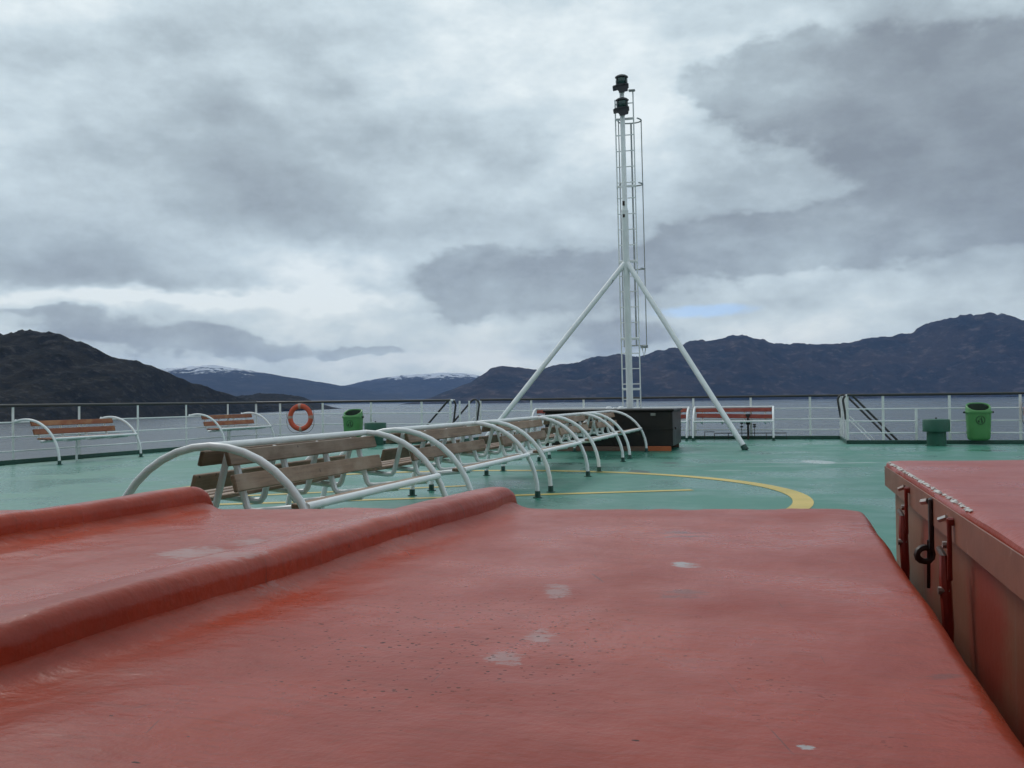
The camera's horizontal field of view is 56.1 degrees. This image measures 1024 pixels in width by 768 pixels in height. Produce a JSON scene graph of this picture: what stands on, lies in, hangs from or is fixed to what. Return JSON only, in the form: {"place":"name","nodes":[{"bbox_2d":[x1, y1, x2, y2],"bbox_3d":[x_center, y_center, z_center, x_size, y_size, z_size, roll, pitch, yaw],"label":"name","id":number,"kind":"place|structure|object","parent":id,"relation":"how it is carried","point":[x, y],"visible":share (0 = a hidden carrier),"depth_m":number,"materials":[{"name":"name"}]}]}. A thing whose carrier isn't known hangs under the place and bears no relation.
{"place":"outdoors","nodes":[
{"label":"outdoors","id":0,"kind":"place"},
{"bbox_2d":[0,329,311,421],"bbox_3d":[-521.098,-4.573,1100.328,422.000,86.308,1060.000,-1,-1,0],"label":"hill","id":1,"kind":"structure","parent":0,"point":[37,367],"depth_m":858.00,"materials":[{"name":"grey stone"}]},
{"bbox_2d":[236,393,341,409],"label":"wooded point","id":2,"kind":"structure","parent":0,"point":[259,397],"depth_m":1517.85,"materials":[{"name":"grey plant"}]},
{"bbox_2d":[161,365,422,403],"bbox_3d":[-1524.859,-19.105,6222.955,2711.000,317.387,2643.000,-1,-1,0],"label":"mountain","id":3,"kind":"structure","parent":0,"point":[235,381],"depth_m":5618.80,"materials":[{"name":"blue stone"}]},
{"bbox_2d":[345,373,479,398],"bbox_3d":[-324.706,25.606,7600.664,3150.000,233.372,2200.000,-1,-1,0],"label":"snowy mountain","id":4,"kind":"structure","parent":0,"point":[424,386],"depth_m":7102.84,"materials":[{"name":"blue stone"}]},
{"bbox_2d":[0,439,1023,561],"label":"deck","id":5,"kind":"structure","parent":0,"point":[831,473],"depth_m":13.60,"materials":[{"name":"teal paint"}]},
{"bbox_2d":[14,416,143,464],"bbox_3d":[-8.526,1.087,19.066,1.035,0.862,2.470,-1,-1,15],"label":"wall bench","id":6,"kind":"object","parent":5,"relation":"on","point":[60,429],"depth_m":18.98,"materials":[{"name":"white paint"}]},
{"bbox_2d":[188,412,274,440],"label":"wall bench","id":7,"kind":"object","parent":5,"relation":"on","point":[219,423],"depth_m":24.28,"materials":[{"name":"white paint"}]},
{"bbox_2d":[122,430,447,508],"bbox_3d":[-1.539,0.803,6.990,1.610,0.862,2.410,-1,-1,15],"label":"double bench","id":8,"kind":"object","parent":5,"relation":"on","point":[237,483],"visible":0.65,"depth_m":6.60,"materials":[{"name":"white paint"}]},
{"bbox_2d":[342,409,363,436],"bbox_3d":[-4.087,1.054,24.833,0.620,0.825,0.473,-1,-1,20],"label":"litter bin","id":9,"kind":"object","parent":5,"relation":"on","point":[352,419],"visible":0.8,"depth_m":24.66,"materials":[{"name":"green plastic"}]},
{"bbox_2d":[248,485,465,495],"bbox_3d":[-1.984,1.314,11.806,2.990,0.001,0.140,0,-1,-21],"label":"painted bar","id":10,"kind":"object","parent":5,"relation":"on","point":[332,491],"visible":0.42,"depth_m":11.75,"materials":[{"name":"yellow paint"}]},
{"bbox_2d":[364,421,385,444],"bbox_3d":[-3.438,1.237,24.180,0.550,0.602,0.550,-1,-1,15],"label":"mushroom vent","id":11,"kind":"object","parent":5,"relation":"on","point":[375,425],"visible":0.57,"depth_m":23.99,"materials":[{"name":"teal metal"}]},
{"bbox_2d":[320,421,541,508],"bbox_3d":[-0.748,0.839,9.842,1.610,0.862,2.410,-1,-1,15],"label":"double bench","id":12,"kind":"object","parent":5,"relation":"on","point":[433,449],"visible":0.74,"depth_m":9.49,"materials":[{"name":"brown wood"}]},
{"bbox_2d":[426,399,479,439],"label":"side stairs","id":13,"kind":"structure","parent":5,"relation":"attached to","point":[454,412],"depth_m":25.10,"materials":[{"name":"white metal"}]},
{"bbox_2d":[220,489,690,504],"bbox_3d":[-0.524,1.281,10.916,5.408,0.001,0.150,-1,-1,-10],"label":"painted bar","id":14,"kind":"object","parent":5,"relation":"on","point":[515,495],"visible":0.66,"depth_m":11.05,"materials":[{"name":"yellow paint"}]},
{"bbox_2d":[120,470,813,508],"bbox_3d":[-0.701,1.286,11.069,7.980,0.001,7.980,-1,-1,0],"label":"painted circle","id":15,"kind":"object","parent":5,"relation":"on","point":[802,500],"visible":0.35,"depth_m":11.70,"materials":[{"name":"yellow paint"}]},
{"bbox_2d":[427,416,591,492],"bbox_3d":[0.038,0.876,12.675,1.610,0.862,2.410,-1,-1,15],"label":"double bench","id":16,"kind":"object","parent":5,"relation":"on","point":[498,442],"visible":0.88,"depth_m":12.32,"materials":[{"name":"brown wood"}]},
{"bbox_2d":[0,502,1023,767],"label":"raft cover","id":17,"kind":"object","parent":5,"relation":"on","point":[510,634],"visible":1,"depth_m":1.79,"materials":[{"name":"red plastic"}]},
{"bbox_2d":[0,487,212,534],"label":"raft cover","id":18,"kind":"object","parent":17,"relation":"on","point":[14,521],"visible":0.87,"depth_m":3.83,"materials":[{"name":"red plastic"}]},
{"bbox_2d":[0,487,516,665],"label":"raft cover","id":19,"kind":"object","parent":17,"relation":"on","point":[62,585],"visible":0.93,"depth_m":2.88,"materials":[{"name":"red plastic"}]},
{"bbox_2d":[0,436,1023,464],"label":"deck kerb","id":20,"kind":"structure","parent":5,"relation":"on","point":[70,457],"depth_m":21.41,"materials":[{"name":"metal"}]},
{"bbox_2d":[0,399,451,459],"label":"railing","id":21,"kind":"object","parent":20,"relation":"on","point":[421,401],"visible":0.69,"depth_m":23.10,"materials":[{"name":"white metal"}]},
{"bbox_2d":[287,403,313,432],"bbox_3d":[-5.582,0.894,25.340,0.806,0.801,0.101,-1,-1,16],"label":"life ring","id":22,"kind":"object","parent":21,"relation":"hanging from","point":[308,410],"visible":1,"depth_m":25.30,"materials":[{"name":"plastic"}]},
{"bbox_2d":[479,394,840,435],"bbox_3d":[3.716,0.904,25.561,9.596,1.135,0.060,-1,-1,15],"label":"railing","id":23,"kind":"object","parent":20,"relation":"on","point":[810,429],"visible":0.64,"depth_m":25.09,"materials":[{"name":"white metal"}]},
{"bbox_2d":[500,412,625,471],"bbox_3d":[0.889,0.915,15.739,1.610,0.862,2.410,-1,-1,15],"label":"double bench","id":24,"kind":"object","parent":5,"relation":"on","point":[574,427],"visible":0.85,"depth_m":15.38,"materials":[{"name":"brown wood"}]},
{"bbox_2d":[530,407,605,431],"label":"wall bench","id":25,"kind":"object","parent":5,"relation":"on","point":[539,410],"depth_m":26.15,"materials":[{"name":"white paint"}]},
{"bbox_2d":[546,410,648,458],"bbox_3d":[1.715,0.954,18.716,1.610,0.862,2.410,-1,-1,15],"label":"double bench","id":26,"kind":"object","parent":5,"relation":"on","point":[594,424],"visible":0.74,"depth_m":18.25,"materials":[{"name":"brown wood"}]},
{"bbox_2d":[543,406,681,450],"bbox_3d":[2.238,0.953,20.927,2.767,0.921,1.790,-1,-1,15],"label":"deck locker","id":27,"kind":"object","parent":5,"relation":"on","point":[661,428],"visible":0.68,"depth_m":19.96,"materials":[{"name":"black metal"}]},
{"bbox_2d":[485,89,748,449],"bbox_3d":[2.200,-2.600,21.449,5.922,8.120,2.385,-1,3,15],"label":"mast","id":28,"kind":"object","parent":5,"relation":"on","point":[625,268],"visible":0.93,"depth_m":21.61,"materials":[{"name":"white metal"}]},
{"bbox_2d":[612,74,628,92],"bbox_3d":[2.428,-6.700,21.463,0.360,0.438,0.296,-1,3,8],"label":"navigation light","id":29,"kind":"object","parent":28,"relation":"attached to","point":[621,85],"visible":1,"depth_m":21.33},
{"bbox_2d":[613,97,628,115],"bbox_3d":[2.445,-6.196,21.492,0.360,0.438,0.296,-1,3,7],"label":"navigation light","id":30,"kind":"object","parent":28,"relation":"attached to","point":[621,108],"visible":1,"depth_m":21.36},
{"bbox_2d":[613,407,690,440],"bbox_3d":[3.609,1.035,25.167,2.090,0.862,0.957,-1,-1,15],"label":"wall bench","id":31,"kind":"object","parent":5,"relation":"on","point":[687,411],"depth_m":25.14,"materials":[{"name":"white paint"}]},
{"bbox_2d":[691,406,775,440],"bbox_3d":[5.671,1.000,24.595,2.090,0.862,0.957,-1,-1,15],"label":"wall bench","id":32,"kind":"object","parent":5,"relation":"on","point":[744,409],"depth_m":24.72,"materials":[{"name":"white paint"}]},
{"bbox_2d":[704,414,786,439],"bbox_3d":[5.992,1.098,24.679,2.071,0.660,0.082,-1,-1,15],"label":"valve stand","id":33,"kind":"object","parent":5,"relation":"on","point":[747,424],"visible":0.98,"depth_m":24.64,"materials":[{"name":"metal"}]},
{"bbox_2d":[837,394,897,439],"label":"side stairs","id":34,"kind":"structure","parent":5,"relation":"attached to","point":[843,402],"depth_m":23.29,"materials":[{"name":"white metal"}]},
{"bbox_2d":[846,392,1023,439],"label":"railing","id":35,"kind":"object","parent":5,"relation":"on","point":[949,408],"visible":0.95,"depth_m":21.43,"materials":[{"name":"white metal"}]},
{"bbox_2d":[963,402,993,440],"bbox_3d":[10.138,0.812,20.888,0.620,0.825,0.473,-1,-1,12],"label":"litter bin","id":36,"kind":"object","parent":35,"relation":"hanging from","point":[978,420],"visible":1,"depth_m":20.70,"materials":[{"name":"green plastic"}]},
{"bbox_2d":[922,418,949,445],"bbox_3d":[9.145,1.023,20.690,0.550,0.602,0.550,-1,-1,15],"label":"mushroom vent","id":37,"kind":"object","parent":5,"relation":"on","point":[935,429],"visible":1,"depth_m":20.50,"materials":[{"name":"green metal"}]},
{"bbox_2d":[885,460,1023,746],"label":"red crate","id":38,"kind":"object","parent":5,"relation":"on","point":[960,542],"visible":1,"depth_m":2.60,"materials":[{"name":"metal"}]},
{"bbox_2d":[0,397,1023,460],"bbox_3d":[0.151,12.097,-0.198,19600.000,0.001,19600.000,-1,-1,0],"label":"sea","id":39,"kind":"structure","parent":0,"point":[23,443],"depth_m":539.78,"materials":[{"name":"liquid"}]},
{"bbox_2d":[0,0,1023,385],"label":"sky","id":40,"kind":"structure","parent":0,"point":[337,192],"materials":[{"name":"grey"}]},
{"bbox_2d":[406,312,1023,403],"bbox_3d":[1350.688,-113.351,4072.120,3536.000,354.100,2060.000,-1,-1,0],"label":"hills","id":41,"kind":"structure","parent":0,"point":[974,353],"depth_m":3782.82,"materials":[{"name":"stone"}]}
]}

